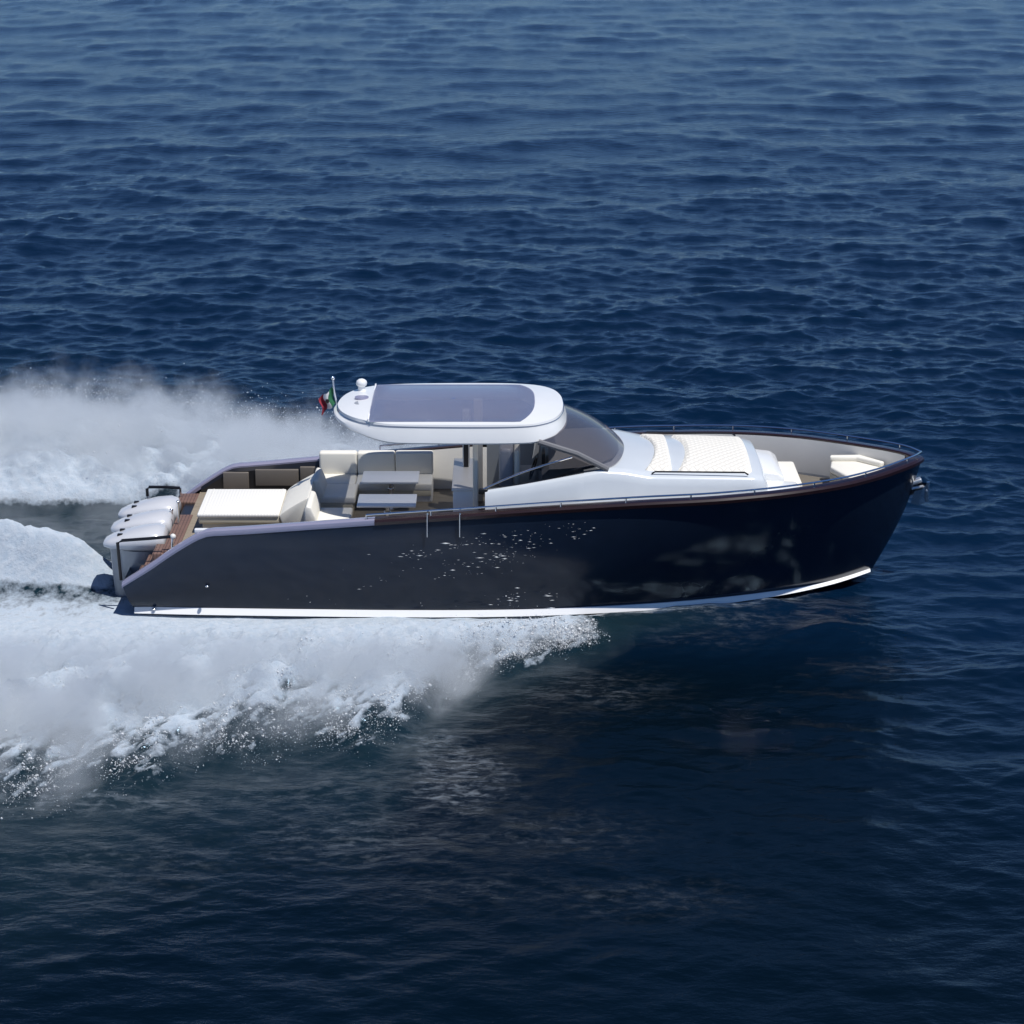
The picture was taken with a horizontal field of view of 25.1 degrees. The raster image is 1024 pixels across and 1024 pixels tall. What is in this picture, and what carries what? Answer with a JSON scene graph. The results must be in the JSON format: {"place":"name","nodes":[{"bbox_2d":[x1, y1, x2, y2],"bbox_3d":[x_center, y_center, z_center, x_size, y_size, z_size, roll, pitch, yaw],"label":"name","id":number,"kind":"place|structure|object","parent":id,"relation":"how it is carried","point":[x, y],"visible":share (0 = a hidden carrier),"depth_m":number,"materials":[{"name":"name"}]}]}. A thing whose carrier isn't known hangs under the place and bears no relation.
{"place":"outdoors","nodes":[
{"label":"outdoors","id":0,"kind":"place"},
{"bbox_2d":[0,0,1023,1023],"bbox_3d":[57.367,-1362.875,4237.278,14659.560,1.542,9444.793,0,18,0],"label":"water","id":1,"kind":"structure","parent":0,"point":[801,807],"depth_m":45.32,"materials":[{"name":"blue liquid"}]},
{"bbox_2d":[0,367,432,478],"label":"spray drops","id":2,"kind":"object","parent":1,"relation":"in","point":[117,417],"visible":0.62,"depth_m":48.50,"materials":[{"name":"white liquid"}]},
{"bbox_2d":[0,599,609,819],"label":"spray drops","id":3,"kind":"object","parent":1,"relation":"on","point":[574,633],"visible":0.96,"depth_m":34.35,"materials":[{"name":"white liquid"}]},
{"bbox_2d":[367,518,619,608],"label":"flung drops","id":4,"kind":"object","parent":1,"relation":"on","point":[482,561],"visible":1,"depth_m":37.68,"materials":[{"name":"white liquid"}]},
{"bbox_2d":[103,378,929,617],"bbox_3d":[0.133,-0.209,39.932,14.226,3.960,4.351,0,18,0],"label":"motor yacht","id":5,"kind":"object","parent":1,"relation":"on","point":[719,516],"visible":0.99,"depth_m":38.51,"materials":[{"name":"paint"}]},
{"bbox_2d":[319,376,337,414],"bbox_3d":[-3.150,-1.998,39.504,0.346,0.694,0.100,0,18,0],"label":"flag","id":6,"kind":"object","parent":5,"relation":"attached to","point":[327,401],"visible":0.97,"depth_m":39.52,"materials":[{"name":"multicoloured fabric"}]},
{"bbox_2d":[483,413,592,446],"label":"windshield","id":7,"kind":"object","parent":5,"relation":"in","point":[572,422],"depth_m":40.88,"materials":[{"name":"grey glass"}]},
{"bbox_2d":[478,456,599,493],"bbox_3d":[0.471,-0.616,38.357,2.066,0.647,0.104,-1,18,-2],"label":"side window","id":8,"kind":"structure","parent":5,"relation":"in","point":[568,466],"depth_m":38.34,"materials":[{"name":"black glass"}]}
]}

